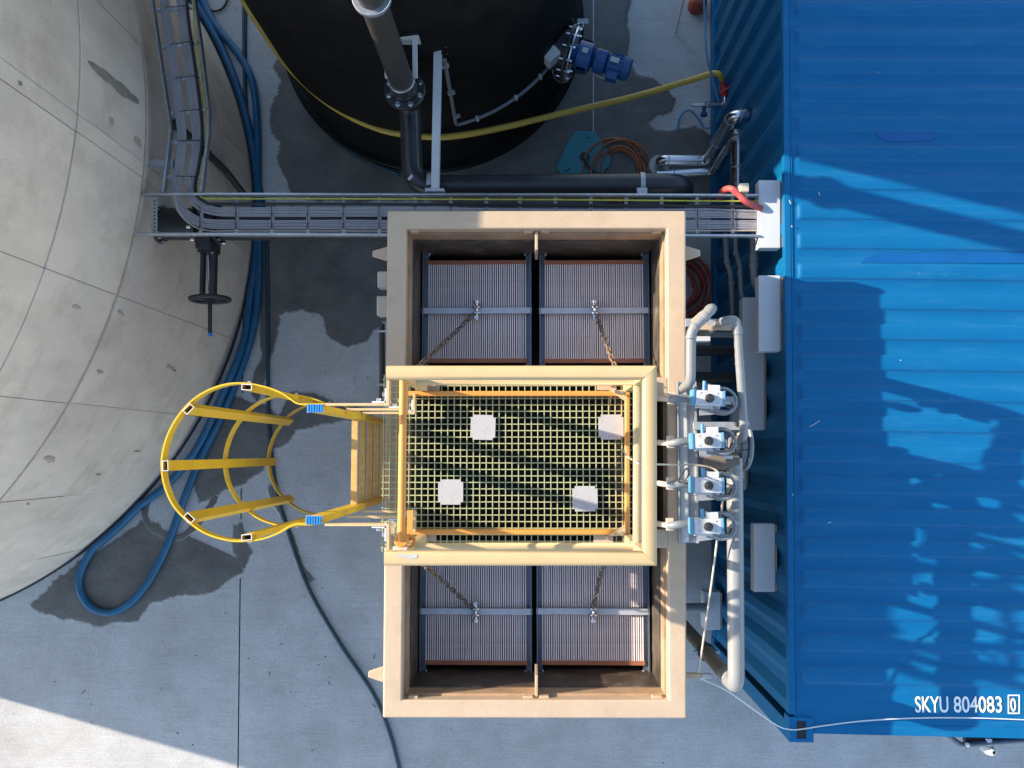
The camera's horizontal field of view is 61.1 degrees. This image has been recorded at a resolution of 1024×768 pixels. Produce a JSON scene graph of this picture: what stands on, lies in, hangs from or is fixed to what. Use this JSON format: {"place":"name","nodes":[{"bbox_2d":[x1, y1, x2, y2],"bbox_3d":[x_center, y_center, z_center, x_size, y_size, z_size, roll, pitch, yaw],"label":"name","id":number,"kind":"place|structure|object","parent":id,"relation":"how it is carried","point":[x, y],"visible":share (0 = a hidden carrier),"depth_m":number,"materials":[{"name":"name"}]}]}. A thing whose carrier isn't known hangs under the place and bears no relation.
{"place":"outdoors","nodes":[
{"label":"outdoors","id":0,"kind":"place"},
{"bbox_2d":[13,377,728,763],"bbox_3d":[-1.135,1.809,8.570,7.580,0.010,3.812,0,86,1],"label":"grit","id":1,"kind":"object","parent":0,"point":[325,657],"visible":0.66,"depth_m":8.52,"materials":[{"name":"gravel"}]},
{"bbox_2d":[0,0,1023,767],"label":"ground","id":2,"kind":"structure","parent":0,"point":[168,684],"depth_m":8.54,"materials":[{"name":"concrete"}]},
{"bbox_2d":[0,0,253,601],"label":"concrete tank","id":3,"kind":"object","parent":2,"relation":"on","point":[114,358],"visible":0.84,"depth_m":6.29,"materials":[{"name":"concrete"}]},
{"bbox_2d":[172,119,245,192],"bbox_3d":[-2.604,-1.938,7.529,0.090,1.296,0.276,-34,85,-1],"label":"wall pipe","id":4,"kind":"object","parent":3,"relation":"attached to","point":[224,169],"depth_m":7.82,"materials":[{"name":"metal"}]},
{"bbox_2d":[151,205,387,243],"bbox_3d":[-1.846,-1.248,6.726,1.964,0.304,0.304,0,86,1],"label":"black pipe","id":5,"kind":"object","parent":3,"relation":"attached to","point":[171,220],"visible":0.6,"depth_m":6.63,"materials":[{"name":"metal"}]},
{"bbox_2d":[186,204,231,335],"bbox_3d":[-2.332,-0.888,6.709,0.322,0.330,1.044,0,86,1],"label":"gate valve","id":6,"kind":"object","parent":5,"relation":"attached to","point":[209,248],"visible":0.72,"depth_m":6.67,"materials":[{"name":"black metal"}]},
{"bbox_2d":[135,0,758,237],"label":"cable tray","id":7,"kind":"object","parent":3,"relation":"attached to","point":[167,164],"visible":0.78,"depth_m":6.37,"materials":[{"name":"metal"}]},
{"bbox_2d":[160,0,757,229],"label":"grey cable","id":8,"kind":"object","parent":7,"relation":"in","point":[301,228],"visible":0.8,"depth_m":6.40,"materials":[{"name":"rubber"}]},
{"bbox_2d":[161,0,757,227],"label":"grey cable","id":9,"kind":"object","parent":7,"relation":"in","point":[183,215],"visible":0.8,"depth_m":6.38,"materials":[{"name":"rubber"}]},
{"bbox_2d":[163,0,757,226],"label":"grey cable","id":10,"kind":"object","parent":7,"relation":"in","point":[304,225],"visible":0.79,"depth_m":6.39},
{"bbox_2d":[164,0,757,224],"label":"grey cable","id":11,"kind":"object","parent":7,"relation":"in","point":[310,223],"visible":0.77,"depth_m":6.38,"materials":[{"name":"rubber"}]},
{"bbox_2d":[166,0,757,223],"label":"grey cable","id":12,"kind":"object","parent":7,"relation":"in","point":[287,221],"visible":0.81,"depth_m":6.39,"materials":[{"name":"rubber"}]},
{"bbox_2d":[168,0,757,221],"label":"grey cable","id":13,"kind":"object","parent":7,"relation":"in","point":[325,220],"visible":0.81,"depth_m":6.39,"materials":[{"name":"rubber"}]},
{"bbox_2d":[175,196,757,231],"bbox_3d":[-0.365,-1.129,6.337,4.300,0.009,0.270,4,86,2],"label":"cream cable","id":14,"kind":"object","parent":7,"relation":"on","point":[365,230],"visible":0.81,"depth_m":6.36,"materials":[{"name":"beige plastic"}]},
{"bbox_2d":[176,0,757,218],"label":"grey cable","id":15,"kind":"object","parent":7,"relation":"in","point":[314,215],"visible":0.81,"depth_m":6.39,"materials":[{"name":"rubber"}]},
{"bbox_2d":[185,0,749,207],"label":"black cable","id":16,"kind":"object","parent":7,"relation":"on","point":[389,204],"visible":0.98,"depth_m":6.36,"materials":[{"name":"rubber"}]},
{"bbox_2d":[177,0,757,217],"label":"grey cable","id":17,"kind":"object","parent":7,"relation":"in","point":[309,213],"visible":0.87,"depth_m":6.39,"materials":[{"name":"rubber"}]},
{"bbox_2d":[179,0,757,215],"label":"grey cable","id":18,"kind":"object","parent":7,"relation":"in","point":[328,212],"visible":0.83,"depth_m":6.39,"materials":[{"name":"rubber"}]},
{"bbox_2d":[180,0,757,214],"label":"grey cable","id":19,"kind":"object","parent":7,"relation":"in","point":[318,211],"visible":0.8,"depth_m":6.39,"materials":[{"name":"rubber"}]},
{"bbox_2d":[183,0,756,210],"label":"grey cable","id":20,"kind":"object","parent":7,"relation":"in","point":[411,207],"visible":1,"depth_m":6.36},
{"bbox_2d":[182,0,757,212],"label":"grey cable","id":21,"kind":"object","parent":7,"relation":"in","point":[198,201],"visible":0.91,"depth_m":6.37,"materials":[{"name":"rubber"}]},
{"bbox_2d":[192,0,757,201],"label":"earth cable","id":22,"kind":"object","parent":7,"relation":"on","point":[419,198],"visible":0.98,"depth_m":6.35,"materials":[{"name":"rubber"}]},
{"bbox_2d":[738,183,748,197],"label":"sensor box","id":23,"kind":"object","parent":7,"relation":"on","point":[743,188],"visible":0.97,"depth_m":6.19,"materials":[{"name":"beige plastic"}]},
{"bbox_2d":[26,516,246,631],"bbox_3d":[-3.759,1.863,8.632,2.269,0.006,1.025,-21,85,0],"label":"wet patch","id":24,"kind":"object","parent":2,"relation":"on","point":[120,565],"visible":1,"depth_m":8.62,"materials":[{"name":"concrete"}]},
{"bbox_2d":[140,493,219,540],"bbox_3d":[-3.319,1.335,8.659,0.812,0.011,0.497,0,86,1],"label":"damp streak","id":25,"kind":"object","parent":2,"relation":"on","point":[190,529],"visible":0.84,"depth_m":8.65,"materials":[{"name":"concrete"}]},
{"bbox_2d":[211,0,227,11],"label":"black loop","id":26,"kind":"object","parent":2,"relation":"on","point":[222,7],"visible":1,"depth_m":9.04,"materials":[{"name":"rubber"}]},
{"bbox_2d":[75,0,400,616],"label":"blue hose","id":27,"kind":"object","parent":2,"relation":"on","point":[212,426],"depth_m":8.70,"materials":[{"name":"rubber"}]},
{"bbox_2d":[228,518,256,570],"bbox_3d":[-2.701,1.603,8.625,0.271,0.009,0.533,-19,85,0],"label":"wet patch","id":28,"kind":"object","parent":2,"relation":"on","point":[244,553],"visible":0.91,"depth_m":8.62,"materials":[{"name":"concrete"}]},
{"bbox_2d":[188,392,298,506],"bbox_3d":[-2.762,0.732,8.695,0.830,0.007,1.281,33,87,4],"label":"wet patch","id":29,"kind":"object","parent":2,"relation":"on","point":[249,440],"visible":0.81,"depth_m":8.70,"materials":[{"name":"concrete"}]},
{"bbox_2d":[266,485,315,583],"bbox_3d":[-2.216,1.497,8.620,0.130,0.011,1.066,-25,85,-1],"label":"damp streak","id":30,"kind":"object","parent":2,"relation":"on","point":[310,577],"visible":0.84,"depth_m":8.61,"materials":[{"name":"concrete"}]},
{"bbox_2d":[247,241,386,401],"bbox_3d":[-1.744,-0.802,8.792,1.884,0.005,2.016,0,86,1],"label":"wet patch","id":31,"kind":"object","parent":2,"relation":"on","point":[334,288],"visible":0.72,"depth_m":8.80,"materials":[{"name":"concrete"}]},
{"bbox_2d":[242,5,400,767],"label":"black hose","id":32,"kind":"object","parent":2,"relation":"on","point":[341,645],"visible":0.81,"depth_m":8.62,"materials":[{"name":"rubber"}]},
{"bbox_2d":[271,387,378,438],"bbox_3d":[-1.952,0.238,8.714,1.169,0.008,0.546,-15,85,0],"label":"wet patch","id":33,"kind":"object","parent":2,"relation":"on","point":[304,421],"visible":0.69,"depth_m":8.71,"materials":[{"name":"concrete"}]},
{"bbox_2d":[265,57,423,206],"bbox_3d":[-1.852,-2.404,8.921,2.312,0.004,1.333,41,88,4],"label":"wet patch","id":34,"kind":"object","parent":2,"relation":"on","point":[310,155],"visible":0.56,"depth_m":8.91,"materials":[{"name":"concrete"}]},
{"bbox_2d":[244,0,583,172],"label":"black tank","id":35,"kind":"object","parent":2,"relation":"on","point":[495,50],"visible":0.81,"depth_m":7.04,"materials":[{"name":"plastic"}]},
{"bbox_2d":[425,47,447,192],"bbox_3d":[-0.552,-1.957,6.408,0.162,0.140,1.116,0,86,1],"label":"steel strut","id":36,"kind":"object","parent":35,"relation":"attached to","point":[436,124],"visible":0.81,"depth_m":6.37,"materials":[{"name":"grey metal"}]},
{"bbox_2d":[442,58,547,125],"bbox_3d":[-0.073,-2.623,7.201,1.034,1.320,0.121,-33,85,-1],"label":"tank conduit","id":37,"kind":"object","parent":35,"relation":"attached to","point":[445,67],"visible":0.99,"depth_m":7.81,"materials":[{"name":"grey plastic"}]},
{"bbox_2d":[352,0,693,208],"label":"drain pipe","id":38,"kind":"object","parent":35,"relation":"attached to","point":[404,89],"visible":0.73,"depth_m":6.43,"materials":[{"name":"silver metal"}]},
{"bbox_2d":[544,45,560,68],"bbox_3d":[0.336,-2.897,7.649,0.135,0.151,0.135,-41,86,-2],"label":"grey junction box","id":39,"kind":"object","parent":35,"relation":"attached to","point":[551,56],"visible":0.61,"depth_m":7.57,"materials":[{"name":"plastic"}]},
{"bbox_2d":[571,18,587,28],"bbox_3d":[0.603,-3.209,7.706,0.152,0.062,0.107,0,86,1],"label":"nozzle bracket","id":40,"kind":"object","parent":35,"relation":"attached to","point":[583,22],"visible":0.99,"depth_m":7.71,"materials":[{"name":"metal"}]},
{"bbox_2d":[545,24,632,83],"bbox_3d":[0.603,-2.957,7.803,0.968,0.499,0.499,17,86,3],"label":"mixer motor","id":41,"kind":"object","parent":35,"relation":"attached to","point":[583,57],"visible":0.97,"depth_m":7.70,"materials":[{"name":"blue metal"}]},
{"bbox_2d":[552,70,571,82],"bbox_3d":[0.454,-2.785,7.846,0.190,0.308,0.042,0,86,1],"label":"looped cable","id":42,"kind":"object","parent":41,"relation":"attached to","point":[558,80],"visible":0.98,"depth_m":7.90,"materials":[{"name":"grey plastic"}]},
{"bbox_2d":[368,211,699,717],"bbox_3d":[0.190,0.593,7.033,2.122,3.200,3.184,0,86,1],"label":"settling tank","id":43,"kind":"object","parent":2,"relation":"on","point":[549,691],"visible":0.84,"depth_m":5.66,"materials":[{"name":"concrete"}]},
{"bbox_2d":[160,381,385,543],"bbox_3d":[-1.295,0.557,6.486,0.826,4.368,0.811,0,86,1],"label":"caged ladder","id":44,"kind":"object","parent":43,"relation":"attached to","point":[312,405],"visible":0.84,"depth_m":5.15,"materials":[{"name":"metal"}]},
{"bbox_2d":[377,324,386,400],"bbox_3d":[-0.878,-0.141,5.930,0.079,0.098,0.539,0,86,1],"label":"wall conduit","id":45,"kind":"object","parent":43,"relation":"attached to","point":[381,330],"depth_m":5.90,"materials":[{"name":"metal"}]},
{"bbox_2d":[377,296,386,317],"bbox_3d":[-0.856,-0.515,5.786,0.081,0.110,0.130,0,86,1],"label":"junction box","id":46,"kind":"object","parent":43,"relation":"attached to","point":[381,306],"visible":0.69,"depth_m":5.73,"materials":[{"name":"beige plastic"}]},
{"bbox_2d":[377,272,386,289],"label":"junction box","id":47,"kind":"object","parent":43,"relation":"attached to","point":[381,280],"visible":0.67,"depth_m":5.75,"materials":[{"name":"beige plastic"}]},
{"bbox_2d":[419,566,531,672],"bbox_3d":[-0.246,1.608,6.090,0.776,0.412,0.885,0,86,1],"label":"plate pack","id":48,"kind":"object","parent":43,"relation":"on","point":[494,621],"visible":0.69,"depth_m":5.99,"materials":[{"name":"plastic"}]},
{"bbox_2d":[421,566,472,609],"bbox_3d":[-0.426,1.315,5.651,0.032,0.621,0.508,-37,86,-2],"label":"chain","id":49,"kind":"object","parent":48,"relation":"attached to","point":[446,584],"visible":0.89,"depth_m":5.69,"materials":[{"name":"metal"}]},
{"bbox_2d":[422,252,531,365],"bbox_3d":[-0.245,-0.542,6.258,0.776,0.412,0.885,0,86,1],"label":"plate pack","id":50,"kind":"object","parent":43,"relation":"on","point":[496,301],"visible":0.92,"depth_m":6.16,"materials":[{"name":"plastic"}]},
{"bbox_2d":[416,314,474,365],"bbox_3d":[-0.438,-0.296,5.778,0.032,0.619,0.562,36,87,4],"label":"chain","id":51,"kind":"object","parent":50,"relation":"attached to","point":[451,335],"visible":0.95,"depth_m":5.79,"materials":[{"name":"metal"}]},
{"bbox_2d":[325,366,656,565],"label":"access platform","id":52,"kind":"structure","parent":43,"relation":"on","point":[637,547],"depth_m":4.81,"materials":[{"name":"yellow paint"}]},
{"bbox_2d":[438,479,462,504],"bbox_3d":[-0.378,0.666,5.345,0.154,0.010,0.154,0,86,1],"label":"square plate","id":53,"kind":"object","parent":52,"relation":"on","point":[450,491],"visible":1,"depth_m":5.34,"materials":[{"name":"plastic"}]},
{"bbox_2d":[470,415,495,439],"bbox_3d":[-0.180,0.269,5.371,0.154,0.010,0.154,2,86,2],"label":"square plate","id":54,"kind":"object","parent":52,"relation":"on","point":[482,427],"visible":1,"depth_m":5.37,"materials":[{"name":"plastic"}]},
{"bbox_2d":[572,486,597,510],"bbox_3d":[0.448,0.704,5.321,0.154,0.010,0.154,-1,85,1],"label":"square plate","id":55,"kind":"object","parent":52,"relation":"on","point":[584,498],"visible":1,"depth_m":5.32,"materials":[{"name":"plastic"}]},
{"bbox_2d":[598,414,623,439],"bbox_3d":[0.611,0.266,5.352,0.154,0.010,0.154,0,86,1],"label":"square plate","id":56,"kind":"object","parent":52,"relation":"on","point":[610,427],"visible":1,"depth_m":5.35,"materials":[{"name":"plastic"}]},
{"bbox_2d":[623,450,721,476],"bbox_3d":[0.965,0.472,4.970,0.641,0.552,0.097,13,86,2],"label":"rail cable","id":57,"kind":"object","parent":52,"relation":"hanging from","point":[628,457],"visible":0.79,"depth_m":5.15,"materials":[{"name":"beige plastic"}]},
{"bbox_2d":[536,566,649,672],"bbox_3d":[0.558,1.603,6.070,0.776,0.412,0.885,0,86,1],"label":"plate pack","id":58,"kind":"object","parent":43,"relation":"on","point":[613,624],"visible":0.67,"depth_m":5.97,"materials":[{"name":"plastic"}]},
{"bbox_2d":[591,566,604,607],"bbox_3d":[0.571,1.277,5.629,0.033,0.620,0.479,7,86,2],"label":"chain","id":59,"kind":"object","parent":58,"relation":"on","point":[598,584],"visible":0.69,"depth_m":5.72,"materials":[{"name":"metal"}]},
{"bbox_2d":[539,253,649,365],"bbox_3d":[0.582,-0.540,6.238,0.776,0.412,0.885,0,86,1],"label":"plate pack","id":60,"kind":"object","parent":43,"relation":"on","point":[574,299],"visible":0.88,"depth_m":6.14,"materials":[{"name":"plastic"}]},
{"bbox_2d":[595,314,616,365],"bbox_3d":[0.624,-0.285,5.751,0.033,0.620,0.482,-10,85,1],"label":"chain","id":61,"kind":"object","parent":60,"relation":"on","point":[606,344],"visible":0.92,"depth_m":5.78,"materials":[{"name":"metal"}]},
{"bbox_2d":[657,509,736,540],"bbox_3d":[1.099,0.840,5.179,0.476,0.328,0.200,-1,85,1],"label":"actuated valve","id":62,"kind":"object","parent":43,"relation":"on","point":[710,526],"visible":1,"depth_m":5.08,"materials":[{"name":"white"}]},
{"bbox_2d":[657,468,736,500],"bbox_3d":[1.105,0.602,5.197,0.476,0.328,0.200,1,86,1],"label":"actuated valve","id":63,"kind":"object","parent":43,"relation":"on","point":[708,485],"visible":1,"depth_m":5.10,"materials":[{"name":"white"}]},
{"bbox_2d":[678,468,688,482],"bbox_3d":[1.027,0.547,5.171,0.047,0.052,0.099,26,87,3],"label":"black wire loop","id":64,"kind":"object","parent":63,"relation":"attached to","point":[681,475],"visible":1,"depth_m":5.16,"materials":[{"name":"rubber"}]},
{"bbox_2d":[696,493,723,672],"bbox_3d":[1.219,1.214,5.293,0.035,0.290,1.152,6,86,2],"label":"pale cable","id":65,"kind":"object","parent":63,"relation":"attached to","point":[707,611],"visible":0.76,"depth_m":5.32,"materials":[{"name":"beige plastic"}]},
{"bbox_2d":[686,672,712,678],"bbox_3d":[1.168,1.829,5.450,0.206,0.138,0.045,8,86,2],"label":"pipe support","id":66,"kind":"object","parent":43,"relation":"attached to","point":[692,675],"visible":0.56,"depth_m":5.39,"materials":[{"name":"metal"}]},
{"bbox_2d":[701,678,1023,729],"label":"white cable","id":67,"kind":"object","parent":66,"relation":"hanging from","point":[861,720],"visible":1,"depth_m":5.83,"materials":[{"name":"plastic"}]},
{"bbox_2d":[676,381,748,542],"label":"channel beam","id":68,"kind":"structure","parent":43,"relation":"on","point":[686,417],"depth_m":5.38,"materials":[{"name":"metal"}]},
{"bbox_2d":[679,303,716,392],"bbox_3d":[1.113,-0.164,6.079,0.146,1.974,0.544,17,86,3],"label":"rising pipe","id":69,"kind":"object","parent":68,"relation":"attached to","point":[700,319],"visible":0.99,"depth_m":5.12,"materials":[{"name":"plastic"}]},
{"bbox_2d":[685,319,732,341],"bbox_3d":[1.224,-0.337,5.422,0.293,0.175,0.132,0,86,1],"label":"pipe bracket","id":70,"kind":"object","parent":69,"relation":"attached to","point":[709,325],"visible":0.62,"depth_m":5.37,"materials":[{"name":"metal"}]},
{"bbox_2d":[700,315,748,444],"bbox_3d":[1.380,-0.004,5.465,0.128,0.640,0.788,-10,85,1],"label":"hooked pipe","id":71,"kind":"object","parent":70,"relation":"attached to","point":[737,332],"visible":0.97,"depth_m":5.19,"materials":[{"name":"plastic"}]},
{"bbox_2d":[657,424,736,457],"bbox_3d":[1.110,0.344,5.217,0.476,0.328,0.200,-2,85,1],"label":"actuated valve","id":72,"kind":"object","parent":71,"relation":"attached to","point":[710,441],"visible":0.99,"depth_m":5.13,"materials":[{"name":"white"}]},
{"bbox_2d":[657,381,737,415],"bbox_3d":[1.120,0.089,5.237,0.476,0.328,0.200,3,86,2],"label":"actuated valve","id":73,"kind":"object","parent":71,"relation":"attached to","point":[710,400],"visible":1,"depth_m":5.15,"materials":[{"name":"white"}]},
{"bbox_2d":[724,424,753,470],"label":"grey hose loops","id":74,"kind":"object","parent":71,"relation":"attached to","point":[742,449],"visible":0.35,"depth_m":5.34,"materials":[{"name":"plastic"}]},
{"bbox_2d":[424,0,710,209],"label":"wet patch","id":75,"kind":"object","parent":2,"relation":"on","point":[540,150],"visible":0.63,"depth_m":8.86,"materials":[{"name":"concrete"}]},
{"bbox_2d":[556,131,610,173],"bbox_3d":[0.728,-2.358,8.824,0.554,0.053,0.452,0,86,1],"label":"teal cover","id":76,"kind":"object","parent":75,"relation":"on","point":[579,144],"visible":0.96,"depth_m":8.80,"materials":[{"name":"plastic"}]},
{"bbox_2d":[583,157,600,173],"bbox_3d":[0.889,-2.146,8.770,0.451,0.058,0.097,34,87,4],"label":"cover cable","id":77,"kind":"object","parent":76,"relation":"attached to","point":[587,164],"visible":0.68,"depth_m":8.76,"materials":[{"name":"black rubber"}]},
{"bbox_2d":[582,137,649,201],"bbox_3d":[1.057,-2.177,8.780,0.698,0.105,0.697,0,86,1],"label":"orange hose coil","id":78,"kind":"object","parent":2,"relation":"on","point":[632,153],"visible":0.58,"depth_m":8.77,"materials":[{"name":"rubber"}]},
{"bbox_2d":[674,0,684,33],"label":"plank","id":79,"kind":"object","parent":2,"relation":"on","point":[679,16],"visible":1,"depth_m":8.63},
{"bbox_2d":[676,109,709,130],"bbox_3d":[1.837,-2.677,8.796,0.331,0.098,0.219,0,86,1],"label":"short blue hose","id":80,"kind":"object","parent":2,"relation":"on","point":[694,114],"visible":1,"depth_m":8.80,"materials":[{"name":"plastic"}]},
{"bbox_2d":[687,0,706,14],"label":"red plug","id":81,"kind":"object","parent":2,"relation":"on","point":[695,7],"visible":0.85,"depth_m":8.84,"materials":[{"name":"plastic"}]},
{"bbox_2d":[686,257,711,318],"bbox_3d":[1.638,-0.974,8.658,0.784,0.127,0.751,0,86,1],"label":"red hose coil","id":82,"kind":"object","parent":2,"relation":"on","point":[695,266],"visible":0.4,"depth_m":8.64,"materials":[{"name":"rubber"}]},
{"bbox_2d":[686,452,744,691],"bbox_3d":[1.363,1.275,6.882,0.244,3.336,1.494,-2,85,1],"label":"white pipe","id":83,"kind":"object","parent":2,"relation":"on","point":[731,675],"visible":0.94,"depth_m":5.27,"materials":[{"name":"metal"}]},
{"bbox_2d":[686,603,706,612],"bbox_3d":[1.609,2.064,7.986,0.367,0.088,0.092,0,86,1],"label":"cross tube","id":84,"kind":"object","parent":83,"relation":"attached to","point":[696,607],"visible":0.43,"depth_m":7.95,"materials":[{"name":"grey plastic"}]},
{"bbox_2d":[710,0,1023,741],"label":"shipping container","id":85,"kind":"object","parent":2,"relation":"on","point":[882,141],"visible":1,"depth_m":6.07,"materials":[{"name":"blue metal"}]},
{"bbox_2d":[656,132,731,176],"bbox_3d":[1.722,-2.112,8.118,0.618,0.953,0.128,-6,85,1],"label":"clad pipe","id":86,"kind":"object","parent":85,"relation":"attached to","point":[719,161],"visible":0.74,"depth_m":8.47,"materials":[{"name":"silver metal"}]},
{"bbox_2d":[647,108,749,172],"bbox_3d":[1.690,-2.225,8.067,0.677,1.504,0.200,0,86,1],"label":"insulated pipe","id":87,"kind":"object","parent":85,"relation":"attached to","point":[729,122],"visible":0.92,"depth_m":8.28,"materials":[{"name":"silver metal"}]},
{"bbox_2d":[692,81,729,118],"bbox_3d":[2.002,-2.620,8.324,0.387,0.368,0.448,-39,86,-2],"label":"water tap","id":88,"kind":"object","parent":85,"relation":"attached to","point":[723,93],"visible":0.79,"depth_m":8.27,"materials":[{"name":"red paint"}]},
{"bbox_2d":[240,0,724,139],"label":"yellow hose","id":89,"kind":"object","parent":88,"relation":"attached to","point":[719,75],"visible":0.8,"depth_m":8.11,"materials":[{"name":"rubber"}]},
{"bbox_2d":[701,589,721,629],"bbox_3d":[1.878,2.111,8.136,0.187,0.220,0.347,0,86,1],"label":"wall box","id":90,"kind":"object","parent":85,"relation":"attached to","point":[714,620],"visible":0.9,"depth_m":8.03,"materials":[{"name":"white plastic"}]},
{"bbox_2d":[703,0,719,101],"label":"thin blue hose","id":91,"kind":"object","parent":85,"relation":"hanging from","point":[707,58],"visible":1,"depth_m":8.08,"materials":[{"name":"rubber"}]},
{"bbox_2d":[696,345,734,355],"bbox_3d":[1.716,-0.283,7.365,0.800,0.088,0.092,0,86,1],"label":"cross tube","id":92,"kind":"object","parent":85,"relation":"attached to","point":[714,350],"visible":0.32,"depth_m":7.33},
{"bbox_2d":[695,372,736,382],"bbox_3d":[1.712,-0.057,7.347,0.798,0.088,0.092,0,86,1],"label":"cross tube","id":93,"kind":"object","parent":85,"relation":"attached to","point":[718,377],"visible":0.32,"depth_m":7.31,"materials":[{"name":"metal"}]},
{"bbox_2d":[723,233,734,313],"bbox_3d":[1.714,-0.872,6.906,0.074,0.240,0.626,-9,85,1],"label":"grey pipe","id":94,"kind":"object","parent":85,"relation":"attached to","point":[726,262],"visible":1,"depth_m":6.81,"materials":[{"name":"plastic"}]},
{"bbox_2d":[730,128,742,199],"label":"clad pipe","id":95,"kind":"object","parent":85,"relation":"attached to","point":[736,159],"visible":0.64,"depth_m":7.57,"materials":[{"name":"silver metal"}]},
{"bbox_2d":[733,233,744,298],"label":"grey pipe","id":96,"kind":"object","parent":85,"relation":"attached to","point":[739,267],"visible":0.76,"depth_m":6.80,"materials":[{"name":"plastic"}]},
{"bbox_2d":[730,405,747,489],"bbox_3d":[1.920,0.512,7.290,0.175,0.145,0.748,0,86,1],"label":"wall box","id":97,"kind":"object","parent":85,"relation":"attached to","point":[734,415],"visible":0.15,"depth_m":7.24,"materials":[{"name":"white plastic"}]},
{"bbox_2d":[739,297,765,429],"bbox_3d":[1.856,-0.153,6.691,0.204,0.145,1.019,0,86,1],"label":"wall box","id":98,"kind":"object","parent":85,"relation":"attached to","point":[755,372],"visible":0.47,"depth_m":6.62,"materials":[{"name":"white plastic"}]},
{"bbox_2d":[696,332,733,337],"bbox_3d":[1.579,-0.386,6.774,0.736,0.047,0.050,0,86,1],"label":"cross tube","id":99,"kind":"object","parent":98,"relation":"attached to","point":[721,335],"visible":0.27,"depth_m":6.75,"materials":[{"name":"grey plastic"}]},
{"bbox_2d":[749,232,758,289],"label":"grey pipe","id":100,"kind":"object","parent":85,"relation":"attached to","point":[753,261],"visible":0.73,"depth_m":6.59,"materials":[{"name":"plastic"}]},
{"bbox_2d":[751,523,776,591],"bbox_3d":[1.843,1.263,6.335,0.192,0.135,0.486,0,86,1],"label":"wall box","id":101,"kind":"object","parent":85,"relation":"attached to","point":[763,558],"visible":0.99,"depth_m":6.27,"materials":[{"name":"white plastic"}]},
{"bbox_2d":[755,276,781,352],"bbox_3d":[1.859,-0.502,6.272,0.194,0.135,0.550,0,86,1],"label":"wall box","id":102,"kind":"object","parent":85,"relation":"attached to","point":[768,316],"visible":0.99,"depth_m":6.21,"materials":[{"name":"white plastic"}]},
{"bbox_2d":[755,180,781,250],"bbox_3d":[1.876,-1.224,6.329,0.194,0.135,0.501,0,86,1],"label":"wall box","id":103,"kind":"object","parent":85,"relation":"attached to","point":[769,219],"visible":0.93,"depth_m":6.26,"materials":[{"name":"white plastic"}]},
{"bbox_2d":[716,185,762,211],"bbox_3d":[1.660,-1.325,6.367,0.335,0.359,0.076,31,87,4],"label":"red hose","id":104,"kind":"object","parent":103,"relation":"attached to","point":[741,197],"visible":0.9,"depth_m":6.21,"materials":[{"name":"rubber"}]},
{"bbox_2d":[947,737,1023,755],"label":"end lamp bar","id":105,"kind":"object","parent":85,"relation":"attached to","point":[985,745],"visible":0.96,"depth_m":6.05,"materials":[{"name":"metal"}]}
]}

